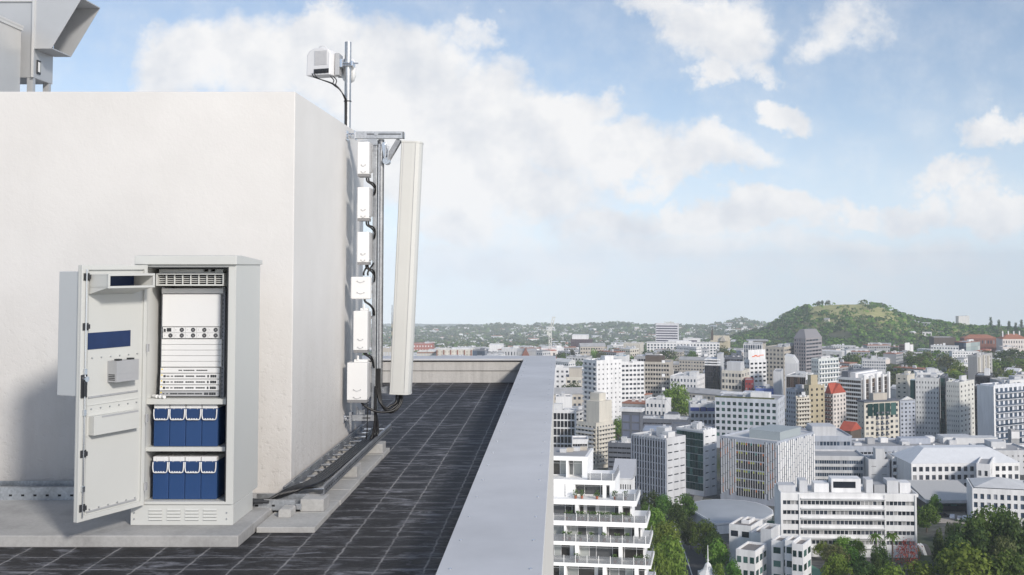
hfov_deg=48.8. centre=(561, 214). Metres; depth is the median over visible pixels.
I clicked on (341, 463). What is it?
black cable
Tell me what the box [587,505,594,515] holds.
window
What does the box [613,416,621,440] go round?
tree
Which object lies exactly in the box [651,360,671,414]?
lattice mast
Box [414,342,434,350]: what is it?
red brick school
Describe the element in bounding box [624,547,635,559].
window
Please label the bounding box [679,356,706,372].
building
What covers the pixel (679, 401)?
tree
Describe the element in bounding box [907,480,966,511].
glass foyer
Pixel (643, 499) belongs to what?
tree
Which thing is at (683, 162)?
sky
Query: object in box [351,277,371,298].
radio box
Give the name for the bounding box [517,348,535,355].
grey gabled chapel
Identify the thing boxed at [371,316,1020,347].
woods
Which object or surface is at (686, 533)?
tree
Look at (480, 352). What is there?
dark glass block
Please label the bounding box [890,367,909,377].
tree
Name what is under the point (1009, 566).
tree
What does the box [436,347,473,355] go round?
white red terrace
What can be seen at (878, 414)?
balcony apartments
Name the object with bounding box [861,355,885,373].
white ribbon block
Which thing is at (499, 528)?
parapet
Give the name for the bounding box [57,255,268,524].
equipment cabinet
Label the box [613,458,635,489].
building
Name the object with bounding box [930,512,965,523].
forecourt
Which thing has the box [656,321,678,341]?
striped office tower
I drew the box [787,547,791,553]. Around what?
window
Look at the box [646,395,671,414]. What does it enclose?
white mast block
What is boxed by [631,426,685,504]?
office block
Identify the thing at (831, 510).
long office
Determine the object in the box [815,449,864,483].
banded office
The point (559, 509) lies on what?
window
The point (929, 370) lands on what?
white roof row
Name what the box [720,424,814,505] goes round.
office building
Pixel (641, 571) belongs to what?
window
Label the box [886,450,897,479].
corner wing
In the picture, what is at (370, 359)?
jumper cable
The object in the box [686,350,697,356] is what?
tree
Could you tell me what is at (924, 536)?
ground
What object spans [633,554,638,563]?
potted plant
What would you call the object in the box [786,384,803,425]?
shaded apartments
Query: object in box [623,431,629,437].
window
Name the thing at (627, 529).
window
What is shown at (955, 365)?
tree
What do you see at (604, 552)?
window
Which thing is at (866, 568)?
tree
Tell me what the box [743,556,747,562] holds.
window
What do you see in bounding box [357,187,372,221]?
radio box
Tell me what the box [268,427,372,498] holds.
black cable
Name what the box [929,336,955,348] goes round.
long campus roof
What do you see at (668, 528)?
tree
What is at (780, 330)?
hillside woods
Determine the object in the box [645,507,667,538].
tree
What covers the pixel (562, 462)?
window
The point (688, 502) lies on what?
tree
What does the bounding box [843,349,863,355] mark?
house
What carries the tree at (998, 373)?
on the ground
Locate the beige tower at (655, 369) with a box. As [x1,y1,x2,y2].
[644,355,672,396]
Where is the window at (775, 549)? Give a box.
[773,547,780,553]
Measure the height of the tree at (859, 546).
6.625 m
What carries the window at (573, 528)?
in the terraced apartments at (573, 469)
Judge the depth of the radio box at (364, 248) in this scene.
11.83 m
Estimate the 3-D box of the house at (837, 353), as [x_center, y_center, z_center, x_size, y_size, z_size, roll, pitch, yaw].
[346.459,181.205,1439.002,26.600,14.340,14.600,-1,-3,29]
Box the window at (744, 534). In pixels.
[742,531,748,537]
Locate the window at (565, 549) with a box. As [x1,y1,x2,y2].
[561,545,569,557]
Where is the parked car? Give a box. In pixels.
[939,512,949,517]
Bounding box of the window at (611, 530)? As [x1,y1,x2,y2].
[608,527,623,537]
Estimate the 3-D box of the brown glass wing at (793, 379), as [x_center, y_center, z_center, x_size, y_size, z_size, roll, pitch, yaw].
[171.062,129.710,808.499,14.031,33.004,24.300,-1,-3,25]
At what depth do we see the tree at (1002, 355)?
1386.08 m
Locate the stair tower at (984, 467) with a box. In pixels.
[976,456,993,477]
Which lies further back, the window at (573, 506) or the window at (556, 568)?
the window at (573, 506)
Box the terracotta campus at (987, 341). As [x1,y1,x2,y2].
[960,334,995,352]
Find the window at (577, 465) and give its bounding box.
[573,461,581,474]
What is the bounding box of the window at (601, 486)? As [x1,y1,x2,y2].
[600,485,608,494]
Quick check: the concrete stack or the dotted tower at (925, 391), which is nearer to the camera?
the dotted tower at (925, 391)
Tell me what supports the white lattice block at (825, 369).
on the ground
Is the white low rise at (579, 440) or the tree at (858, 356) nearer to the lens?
the white low rise at (579, 440)
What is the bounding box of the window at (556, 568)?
[554,566,558,574]
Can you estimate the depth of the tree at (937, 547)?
290.60 m
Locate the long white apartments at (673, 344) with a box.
[647,340,719,355]
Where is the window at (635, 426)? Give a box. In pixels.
[632,423,638,429]
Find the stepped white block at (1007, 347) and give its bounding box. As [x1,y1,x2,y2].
[998,345,1016,350]
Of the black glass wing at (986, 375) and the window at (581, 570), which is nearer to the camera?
the window at (581, 570)
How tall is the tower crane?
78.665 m
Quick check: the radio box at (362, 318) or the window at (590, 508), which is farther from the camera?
the window at (590, 508)
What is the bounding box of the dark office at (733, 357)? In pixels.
[724,353,742,368]
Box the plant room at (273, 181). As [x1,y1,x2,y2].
[0,92,363,493]
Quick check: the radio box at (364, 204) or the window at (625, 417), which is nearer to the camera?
the radio box at (364, 204)
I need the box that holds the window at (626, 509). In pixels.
[623,506,629,516]
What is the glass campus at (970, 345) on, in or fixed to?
on the ground
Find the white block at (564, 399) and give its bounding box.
[556,392,572,407]
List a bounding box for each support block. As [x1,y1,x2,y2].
[278,505,295,516]
[300,494,328,510]
[343,463,360,476]
[368,441,385,452]
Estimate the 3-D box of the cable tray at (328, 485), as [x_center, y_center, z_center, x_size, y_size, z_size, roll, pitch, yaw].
[-2.112,2.342,11.030,0.340,0.066,3.650,0,-3,0]
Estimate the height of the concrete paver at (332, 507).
0.044 m
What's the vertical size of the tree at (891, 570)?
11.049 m
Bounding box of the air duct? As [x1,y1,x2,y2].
[0,0,99,91]
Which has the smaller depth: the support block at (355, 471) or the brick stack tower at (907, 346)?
the support block at (355, 471)
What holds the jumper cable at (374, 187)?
attached to the radio box at (365, 161)
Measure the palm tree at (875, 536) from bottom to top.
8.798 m
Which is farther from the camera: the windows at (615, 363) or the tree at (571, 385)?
the tree at (571, 385)
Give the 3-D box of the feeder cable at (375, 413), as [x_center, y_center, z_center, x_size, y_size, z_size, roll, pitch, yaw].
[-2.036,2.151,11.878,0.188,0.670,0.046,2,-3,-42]
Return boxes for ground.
[371,304,1023,574]
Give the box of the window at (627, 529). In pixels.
[625,527,630,537]
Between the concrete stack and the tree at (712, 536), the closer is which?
the tree at (712, 536)
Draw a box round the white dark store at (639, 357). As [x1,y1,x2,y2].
[635,353,659,360]
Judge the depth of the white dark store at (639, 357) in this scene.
1198.61 m
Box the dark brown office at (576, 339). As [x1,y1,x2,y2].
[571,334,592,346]
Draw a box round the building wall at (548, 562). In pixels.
[542,398,553,574]
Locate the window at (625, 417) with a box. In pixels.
[623,415,629,420]
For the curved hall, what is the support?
on the ground
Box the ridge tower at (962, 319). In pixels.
[956,315,969,326]
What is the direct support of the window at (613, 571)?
in the terraced apartments at (573, 469)
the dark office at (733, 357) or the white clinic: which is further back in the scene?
the dark office at (733, 357)
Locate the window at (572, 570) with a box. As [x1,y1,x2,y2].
[568,566,577,574]
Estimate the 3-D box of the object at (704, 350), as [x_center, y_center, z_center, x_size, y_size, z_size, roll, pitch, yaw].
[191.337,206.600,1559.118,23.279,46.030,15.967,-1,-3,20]
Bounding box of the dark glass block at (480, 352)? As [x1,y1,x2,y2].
[472,348,487,355]
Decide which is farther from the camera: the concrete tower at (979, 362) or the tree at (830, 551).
the concrete tower at (979, 362)
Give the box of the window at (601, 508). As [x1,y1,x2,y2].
[599,505,604,514]
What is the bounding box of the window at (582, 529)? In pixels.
[578,526,585,536]
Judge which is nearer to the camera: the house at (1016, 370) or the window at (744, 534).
the window at (744, 534)
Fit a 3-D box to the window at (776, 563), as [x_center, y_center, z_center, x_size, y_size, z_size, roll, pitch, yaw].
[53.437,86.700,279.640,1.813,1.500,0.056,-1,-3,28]
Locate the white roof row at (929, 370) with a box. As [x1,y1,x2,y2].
[914,367,942,417]
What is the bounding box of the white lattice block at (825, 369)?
[811,356,839,390]
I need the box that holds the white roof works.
[501,345,519,355]
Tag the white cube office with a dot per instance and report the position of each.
(695, 379)
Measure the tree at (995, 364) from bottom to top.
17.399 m
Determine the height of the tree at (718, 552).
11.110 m
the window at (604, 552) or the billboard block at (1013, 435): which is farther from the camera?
the billboard block at (1013, 435)
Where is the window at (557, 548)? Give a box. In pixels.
[554,545,560,556]
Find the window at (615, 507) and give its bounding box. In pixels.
[614,506,617,516]
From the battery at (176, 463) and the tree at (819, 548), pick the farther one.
the tree at (819, 548)
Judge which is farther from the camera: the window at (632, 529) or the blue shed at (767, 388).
the blue shed at (767, 388)
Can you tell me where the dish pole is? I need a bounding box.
[307,41,357,127]
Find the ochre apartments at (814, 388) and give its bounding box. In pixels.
[804,374,824,422]
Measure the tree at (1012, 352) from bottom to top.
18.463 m
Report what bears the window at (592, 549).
in the terraced apartments at (573, 469)
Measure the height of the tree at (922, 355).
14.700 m
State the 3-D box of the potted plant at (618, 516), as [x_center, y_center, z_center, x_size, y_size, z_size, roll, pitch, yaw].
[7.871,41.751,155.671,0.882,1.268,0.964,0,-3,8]
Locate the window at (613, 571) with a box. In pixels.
[610,568,618,574]
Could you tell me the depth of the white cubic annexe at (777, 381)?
826.24 m
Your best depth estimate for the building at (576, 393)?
775.83 m
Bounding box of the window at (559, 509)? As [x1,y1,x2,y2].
[554,504,564,514]
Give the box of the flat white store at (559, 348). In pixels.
[541,345,563,355]
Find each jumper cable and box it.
[363,299,374,315]
[363,353,374,367]
[365,222,375,238]
[365,265,375,281]
[366,178,375,194]
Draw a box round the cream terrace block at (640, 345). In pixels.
[623,341,643,353]
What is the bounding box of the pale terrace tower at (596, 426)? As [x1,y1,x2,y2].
[576,392,614,468]
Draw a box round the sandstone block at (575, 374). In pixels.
[566,367,582,386]
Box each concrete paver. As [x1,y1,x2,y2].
[256,513,327,532]
[274,501,339,516]
[297,490,349,504]
[312,480,359,493]
[327,471,367,482]
[344,448,389,457]
[358,462,375,473]
[359,455,382,464]
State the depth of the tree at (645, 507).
345.71 m
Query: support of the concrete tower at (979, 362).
on the ground
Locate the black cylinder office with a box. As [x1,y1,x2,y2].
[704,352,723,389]
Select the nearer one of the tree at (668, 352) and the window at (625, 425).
the window at (625, 425)
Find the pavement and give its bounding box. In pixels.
[650,495,725,574]
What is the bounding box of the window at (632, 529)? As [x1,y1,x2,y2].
[631,528,639,537]
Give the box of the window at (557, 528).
[554,525,561,535]
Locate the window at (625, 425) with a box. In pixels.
[623,423,629,428]
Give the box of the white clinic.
[729,516,810,574]
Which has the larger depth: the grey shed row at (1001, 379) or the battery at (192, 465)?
the grey shed row at (1001, 379)
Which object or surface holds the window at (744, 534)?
in the white clinic
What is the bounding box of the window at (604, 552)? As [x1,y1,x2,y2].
[596,546,611,558]
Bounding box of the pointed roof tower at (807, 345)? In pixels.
[794,328,821,372]
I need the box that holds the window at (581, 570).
[578,566,593,574]
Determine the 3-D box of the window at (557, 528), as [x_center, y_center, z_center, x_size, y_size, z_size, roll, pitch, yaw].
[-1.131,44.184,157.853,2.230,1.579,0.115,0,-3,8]
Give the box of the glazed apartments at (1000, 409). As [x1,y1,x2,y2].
[977,379,1023,446]
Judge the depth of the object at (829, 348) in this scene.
1526.00 m
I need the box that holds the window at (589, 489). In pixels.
[584,485,599,493]
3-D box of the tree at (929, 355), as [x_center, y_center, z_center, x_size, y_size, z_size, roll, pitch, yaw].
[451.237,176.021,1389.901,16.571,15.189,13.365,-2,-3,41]
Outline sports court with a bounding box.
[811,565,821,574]
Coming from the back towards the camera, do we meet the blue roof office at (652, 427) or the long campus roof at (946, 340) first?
the long campus roof at (946, 340)
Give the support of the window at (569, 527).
in the terraced apartments at (573, 469)
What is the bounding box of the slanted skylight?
[917,543,931,554]
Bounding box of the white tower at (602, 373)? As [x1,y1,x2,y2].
[582,355,621,428]
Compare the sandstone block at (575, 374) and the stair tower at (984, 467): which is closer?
the stair tower at (984, 467)
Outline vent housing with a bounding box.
[0,16,23,91]
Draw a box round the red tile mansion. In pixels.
[996,331,1023,351]
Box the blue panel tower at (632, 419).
[619,407,644,437]
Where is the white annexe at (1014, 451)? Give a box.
[969,439,1023,474]
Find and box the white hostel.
[554,365,570,387]
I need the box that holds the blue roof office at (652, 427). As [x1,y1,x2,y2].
[641,422,713,433]
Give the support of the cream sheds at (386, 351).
on the ground
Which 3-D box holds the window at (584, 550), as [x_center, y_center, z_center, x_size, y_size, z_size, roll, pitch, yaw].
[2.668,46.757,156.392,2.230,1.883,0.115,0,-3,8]
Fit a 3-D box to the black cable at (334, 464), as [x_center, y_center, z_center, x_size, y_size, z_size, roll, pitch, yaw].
[-2.138,2.359,10.933,0.415,0.132,3.726,0,-3,8]
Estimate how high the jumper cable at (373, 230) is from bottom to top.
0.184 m
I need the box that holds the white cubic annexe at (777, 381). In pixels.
[773,368,782,394]
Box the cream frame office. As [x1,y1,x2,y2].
[722,361,749,391]
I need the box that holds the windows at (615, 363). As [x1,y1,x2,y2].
[615,363,619,421]
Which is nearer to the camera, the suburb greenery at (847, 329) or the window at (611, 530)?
the window at (611, 530)
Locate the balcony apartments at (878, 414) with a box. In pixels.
[856,392,899,437]
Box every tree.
[562,381,581,386]
[575,360,582,365]
[590,348,597,357]
[595,350,605,357]
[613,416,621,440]
[640,489,660,509]
[640,501,654,514]
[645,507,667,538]
[647,518,681,551]
[649,543,674,574]
[654,532,688,574]
[655,493,673,517]
[659,348,677,359]
[661,381,691,415]
[667,502,688,527]
[674,492,697,516]
[679,516,701,548]
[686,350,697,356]
[689,518,721,556]
[702,530,727,557]
[705,537,730,573]
[712,562,724,574]
[716,345,727,352]
[724,558,741,574]
[812,539,827,560]
[820,552,852,574]
[823,542,850,571]
[830,325,841,331]
[832,535,852,551]
[841,546,866,574]
[843,354,858,363]
[851,353,862,363]
[851,560,876,574]
[852,538,866,553]
[867,532,883,545]
[870,541,891,567]
[872,549,881,571]
[874,562,904,574]
[877,350,885,356]
[883,532,899,565]
[886,363,898,375]
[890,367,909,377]
[890,375,895,386]
[893,537,922,568]
[902,559,936,574]
[903,350,912,358]
[905,357,919,366]
[912,353,929,361]
[914,355,927,365]
[917,503,940,531]
[918,358,936,367]
[922,349,948,359]
[924,351,932,358]
[929,494,943,512]
[930,527,946,574]
[933,538,999,574]
[935,354,960,369]
[940,531,971,570]
[944,522,959,542]
[945,516,996,571]
[948,370,964,378]
[951,360,964,372]
[962,504,1012,551]
[984,547,1023,574]
[988,535,1016,561]
[991,505,1015,530]
[992,358,1009,368]
[992,361,1000,370]
[992,366,1004,377]
[994,352,1017,360]
[994,508,1023,560]
[1001,361,1015,368]
[1001,369,1015,376]
[1002,356,1013,363]
[1004,347,1023,358]
[1013,358,1023,366]
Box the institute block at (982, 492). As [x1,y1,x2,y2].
[966,477,1023,525]
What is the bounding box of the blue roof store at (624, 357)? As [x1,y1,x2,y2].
[613,353,629,361]
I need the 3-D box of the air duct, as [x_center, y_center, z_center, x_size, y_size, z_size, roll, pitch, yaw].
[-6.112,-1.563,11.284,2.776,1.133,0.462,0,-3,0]
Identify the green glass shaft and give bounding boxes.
[940,373,947,433]
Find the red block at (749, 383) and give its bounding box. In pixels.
[745,378,753,390]
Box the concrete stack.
[896,371,914,432]
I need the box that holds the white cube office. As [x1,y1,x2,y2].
[670,371,704,390]
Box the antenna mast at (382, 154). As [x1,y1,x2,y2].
[343,130,404,422]
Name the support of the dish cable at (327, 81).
attached to the dish pole
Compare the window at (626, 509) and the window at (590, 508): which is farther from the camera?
the window at (590, 508)
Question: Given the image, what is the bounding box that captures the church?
[710,328,729,348]
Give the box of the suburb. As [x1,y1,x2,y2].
[370,320,765,348]
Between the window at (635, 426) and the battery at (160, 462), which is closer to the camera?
the battery at (160, 462)
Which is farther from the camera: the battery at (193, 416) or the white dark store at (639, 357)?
the white dark store at (639, 357)
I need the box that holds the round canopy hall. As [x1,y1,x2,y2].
[746,339,768,348]
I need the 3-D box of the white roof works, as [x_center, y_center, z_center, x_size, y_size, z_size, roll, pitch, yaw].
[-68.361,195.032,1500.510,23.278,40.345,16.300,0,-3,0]
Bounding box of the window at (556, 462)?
[554,460,559,473]
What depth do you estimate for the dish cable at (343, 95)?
12.53 m
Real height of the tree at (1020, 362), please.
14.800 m
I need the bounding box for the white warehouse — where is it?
[489,344,503,351]
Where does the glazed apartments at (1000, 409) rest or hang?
on the ground
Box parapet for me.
[362,356,555,574]
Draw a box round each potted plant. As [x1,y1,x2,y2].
[566,531,572,540]
[567,510,573,519]
[588,532,594,540]
[593,490,599,498]
[601,532,606,541]
[612,490,617,499]
[612,554,617,562]
[616,512,621,521]
[624,533,629,542]
[627,512,632,521]
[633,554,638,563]
[638,554,643,563]
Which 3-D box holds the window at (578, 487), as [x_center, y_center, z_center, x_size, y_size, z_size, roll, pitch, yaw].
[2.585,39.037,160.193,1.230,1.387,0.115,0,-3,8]
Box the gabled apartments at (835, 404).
[825,382,845,427]
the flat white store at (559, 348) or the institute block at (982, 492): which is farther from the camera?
the flat white store at (559, 348)
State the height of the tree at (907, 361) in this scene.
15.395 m
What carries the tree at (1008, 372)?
on the ground
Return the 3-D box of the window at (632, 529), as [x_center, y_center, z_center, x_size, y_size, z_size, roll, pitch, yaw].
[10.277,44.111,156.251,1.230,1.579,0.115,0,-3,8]
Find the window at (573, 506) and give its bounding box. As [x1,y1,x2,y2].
[572,505,582,515]
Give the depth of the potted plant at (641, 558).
153.68 m
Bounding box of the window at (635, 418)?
[632,415,638,421]
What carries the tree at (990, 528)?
on the ground
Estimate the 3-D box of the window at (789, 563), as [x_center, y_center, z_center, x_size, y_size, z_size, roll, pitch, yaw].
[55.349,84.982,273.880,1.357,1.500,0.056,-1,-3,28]
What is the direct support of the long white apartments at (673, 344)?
on the ground
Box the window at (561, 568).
[559,566,563,574]
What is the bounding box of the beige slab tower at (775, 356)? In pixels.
[765,343,793,394]
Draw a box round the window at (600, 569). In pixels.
[598,567,608,574]
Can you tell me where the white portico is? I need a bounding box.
[683,337,700,341]
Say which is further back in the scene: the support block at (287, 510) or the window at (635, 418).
the window at (635, 418)
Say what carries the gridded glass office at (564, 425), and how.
on the ground
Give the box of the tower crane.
[547,317,554,349]
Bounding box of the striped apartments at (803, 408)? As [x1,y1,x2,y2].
[795,392,810,427]
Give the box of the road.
[657,494,711,574]
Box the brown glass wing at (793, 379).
[786,371,812,387]
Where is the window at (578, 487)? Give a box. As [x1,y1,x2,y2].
[576,484,583,493]
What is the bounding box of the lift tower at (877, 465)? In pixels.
[864,447,889,482]
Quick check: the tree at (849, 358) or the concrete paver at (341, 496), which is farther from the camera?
the tree at (849, 358)
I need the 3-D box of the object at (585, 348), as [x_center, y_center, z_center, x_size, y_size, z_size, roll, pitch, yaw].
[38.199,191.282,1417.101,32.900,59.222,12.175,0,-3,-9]
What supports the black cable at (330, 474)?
in the cable tray at (328, 485)
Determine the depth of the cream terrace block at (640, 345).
1548.22 m
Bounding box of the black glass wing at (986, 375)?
[975,368,992,384]
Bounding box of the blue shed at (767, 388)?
[755,384,773,394]
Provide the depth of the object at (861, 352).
1438.70 m
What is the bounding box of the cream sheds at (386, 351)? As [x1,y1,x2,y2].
[383,346,390,355]
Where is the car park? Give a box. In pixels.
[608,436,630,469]
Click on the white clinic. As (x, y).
(757, 546)
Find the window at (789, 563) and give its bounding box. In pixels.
[787,561,791,566]
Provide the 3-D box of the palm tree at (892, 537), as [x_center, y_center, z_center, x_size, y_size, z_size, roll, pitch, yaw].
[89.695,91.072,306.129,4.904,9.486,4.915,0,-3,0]
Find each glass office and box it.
[554,403,576,446]
[676,421,716,496]
[743,340,762,367]
[838,368,890,422]
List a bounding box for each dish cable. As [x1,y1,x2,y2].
[312,73,344,101]
[314,74,345,124]
[333,76,346,124]
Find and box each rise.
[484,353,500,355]
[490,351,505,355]
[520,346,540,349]
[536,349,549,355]
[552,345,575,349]
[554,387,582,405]
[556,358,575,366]
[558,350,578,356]
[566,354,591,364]
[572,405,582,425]
[572,436,587,447]
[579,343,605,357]
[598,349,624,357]
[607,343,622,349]
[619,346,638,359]
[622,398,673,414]
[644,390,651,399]
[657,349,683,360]
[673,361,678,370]
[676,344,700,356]
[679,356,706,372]
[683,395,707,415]
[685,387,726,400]
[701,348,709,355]
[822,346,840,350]
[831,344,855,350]
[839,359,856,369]
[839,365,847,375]
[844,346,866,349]
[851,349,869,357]
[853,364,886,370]
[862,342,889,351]
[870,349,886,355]
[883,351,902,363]
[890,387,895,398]
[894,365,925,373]
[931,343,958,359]
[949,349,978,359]
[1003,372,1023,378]
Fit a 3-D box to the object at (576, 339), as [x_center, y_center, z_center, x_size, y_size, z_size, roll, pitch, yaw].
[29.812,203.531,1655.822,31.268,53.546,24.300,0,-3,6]
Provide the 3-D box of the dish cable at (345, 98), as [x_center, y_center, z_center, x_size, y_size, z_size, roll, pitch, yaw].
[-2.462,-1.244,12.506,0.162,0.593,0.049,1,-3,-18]
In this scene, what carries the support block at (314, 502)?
on the concrete paver at (332, 507)
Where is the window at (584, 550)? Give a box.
[573,545,588,557]
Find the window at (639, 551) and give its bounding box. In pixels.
[636,547,642,559]
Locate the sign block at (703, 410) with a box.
[689,399,714,427]
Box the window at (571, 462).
[570,461,572,474]
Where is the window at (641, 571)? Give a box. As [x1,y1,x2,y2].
[633,568,644,574]
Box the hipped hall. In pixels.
[891,445,1019,486]
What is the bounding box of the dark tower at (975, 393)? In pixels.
[974,381,977,434]
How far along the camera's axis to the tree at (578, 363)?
1238.18 m
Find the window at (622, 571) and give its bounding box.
[619,568,625,574]
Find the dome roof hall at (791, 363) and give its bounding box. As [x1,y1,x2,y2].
[785,353,798,408]
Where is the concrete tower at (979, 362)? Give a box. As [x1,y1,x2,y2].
[968,352,992,383]
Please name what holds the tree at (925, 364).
on the ground
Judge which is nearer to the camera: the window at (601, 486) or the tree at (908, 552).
the window at (601, 486)
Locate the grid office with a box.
[715,390,784,447]
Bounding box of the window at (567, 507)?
[565,504,571,513]
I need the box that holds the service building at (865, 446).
[851,434,997,455]
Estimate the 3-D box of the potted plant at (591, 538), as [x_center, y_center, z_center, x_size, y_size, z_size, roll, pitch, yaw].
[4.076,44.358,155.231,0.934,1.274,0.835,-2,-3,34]
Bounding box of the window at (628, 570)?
[626,568,631,574]
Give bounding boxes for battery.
[152,451,179,498]
[153,404,169,445]
[168,451,195,498]
[169,404,185,445]
[184,451,211,498]
[185,404,202,445]
[201,404,225,445]
[201,451,224,498]
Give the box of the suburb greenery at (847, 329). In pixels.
[362,302,1022,362]
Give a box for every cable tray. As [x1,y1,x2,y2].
[0,481,73,499]
[253,494,308,509]
[283,424,391,494]
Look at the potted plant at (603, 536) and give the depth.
154.83 m
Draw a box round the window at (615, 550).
[612,547,623,559]
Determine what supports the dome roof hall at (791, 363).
on the ground
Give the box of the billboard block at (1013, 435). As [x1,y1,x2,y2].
[1008,429,1019,444]
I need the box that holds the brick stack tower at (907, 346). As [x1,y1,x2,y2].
[899,342,912,351]
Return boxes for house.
[550,350,556,355]
[822,350,844,356]
[840,421,861,437]
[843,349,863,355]
[877,357,889,363]
[917,348,930,351]
[945,363,967,370]
[955,357,967,362]
[1005,367,1021,372]
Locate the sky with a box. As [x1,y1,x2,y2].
[20,0,1023,325]
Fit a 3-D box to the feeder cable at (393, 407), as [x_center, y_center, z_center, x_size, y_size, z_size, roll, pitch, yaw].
[-1.838,1.863,11.973,0.252,0.453,0.075,1,-3,-15]
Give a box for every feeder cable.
[361,395,401,412]
[366,403,367,438]
[370,386,376,438]
[375,368,397,408]
[377,368,399,410]
[379,368,402,413]
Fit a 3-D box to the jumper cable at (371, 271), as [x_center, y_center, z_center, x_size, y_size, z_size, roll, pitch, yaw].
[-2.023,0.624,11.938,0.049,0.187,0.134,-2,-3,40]
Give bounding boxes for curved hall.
[690,499,774,533]
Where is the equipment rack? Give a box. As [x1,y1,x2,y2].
[159,287,226,396]
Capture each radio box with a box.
[347,355,370,402]
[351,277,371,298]
[353,304,371,352]
[357,142,372,177]
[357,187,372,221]
[357,232,371,264]
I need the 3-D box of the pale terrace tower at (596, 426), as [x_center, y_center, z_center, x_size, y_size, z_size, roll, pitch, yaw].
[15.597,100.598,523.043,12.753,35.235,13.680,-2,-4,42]
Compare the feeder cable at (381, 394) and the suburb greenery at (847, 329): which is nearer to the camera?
the feeder cable at (381, 394)
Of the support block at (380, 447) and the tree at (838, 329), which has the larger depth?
the tree at (838, 329)
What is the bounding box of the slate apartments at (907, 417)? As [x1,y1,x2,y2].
[899,396,915,435]
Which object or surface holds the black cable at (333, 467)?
in the cable tray at (328, 485)
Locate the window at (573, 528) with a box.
[571,526,576,535]
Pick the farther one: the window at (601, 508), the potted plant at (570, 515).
the window at (601, 508)
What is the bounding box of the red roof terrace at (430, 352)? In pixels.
[417,349,435,355]
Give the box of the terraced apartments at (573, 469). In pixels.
[554,446,655,574]
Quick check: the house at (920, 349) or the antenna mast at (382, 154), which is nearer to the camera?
the antenna mast at (382, 154)
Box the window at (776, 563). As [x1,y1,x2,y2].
[773,560,780,566]
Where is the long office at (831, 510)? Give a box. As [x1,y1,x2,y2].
[774,475,917,557]
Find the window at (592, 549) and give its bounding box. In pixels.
[589,546,595,558]
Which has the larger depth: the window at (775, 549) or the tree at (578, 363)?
the tree at (578, 363)
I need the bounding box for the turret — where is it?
[698,545,715,574]
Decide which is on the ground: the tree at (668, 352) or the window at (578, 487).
the tree at (668, 352)
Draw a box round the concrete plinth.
[0,493,276,546]
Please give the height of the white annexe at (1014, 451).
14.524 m
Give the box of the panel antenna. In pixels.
[389,140,423,394]
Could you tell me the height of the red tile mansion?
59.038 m
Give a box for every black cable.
[253,416,378,498]
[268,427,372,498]
[274,424,379,498]
[276,424,382,498]
[277,423,376,498]
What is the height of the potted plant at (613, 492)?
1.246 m
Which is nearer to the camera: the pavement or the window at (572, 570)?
the window at (572, 570)
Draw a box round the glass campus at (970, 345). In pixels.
[955,339,979,351]
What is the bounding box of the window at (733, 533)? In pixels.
[731,530,737,535]
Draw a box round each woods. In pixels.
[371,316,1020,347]
[730,299,1023,351]
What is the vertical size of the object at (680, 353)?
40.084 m
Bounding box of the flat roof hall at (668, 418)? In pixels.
[643,412,690,425]
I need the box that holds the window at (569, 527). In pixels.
[562,525,570,535]
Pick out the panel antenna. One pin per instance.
(405, 286)
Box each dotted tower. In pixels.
[910,372,940,437]
[946,375,974,434]
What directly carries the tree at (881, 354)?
on the ground
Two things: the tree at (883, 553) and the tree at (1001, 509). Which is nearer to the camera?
the tree at (883, 553)
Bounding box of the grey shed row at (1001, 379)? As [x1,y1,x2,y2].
[990,375,1021,382]
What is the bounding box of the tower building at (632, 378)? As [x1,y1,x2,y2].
[622,359,643,401]
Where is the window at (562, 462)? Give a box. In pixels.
[560,460,565,473]
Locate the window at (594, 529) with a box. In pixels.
[586,526,597,536]
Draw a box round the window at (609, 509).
[606,506,613,515]
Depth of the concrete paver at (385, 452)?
11.84 m

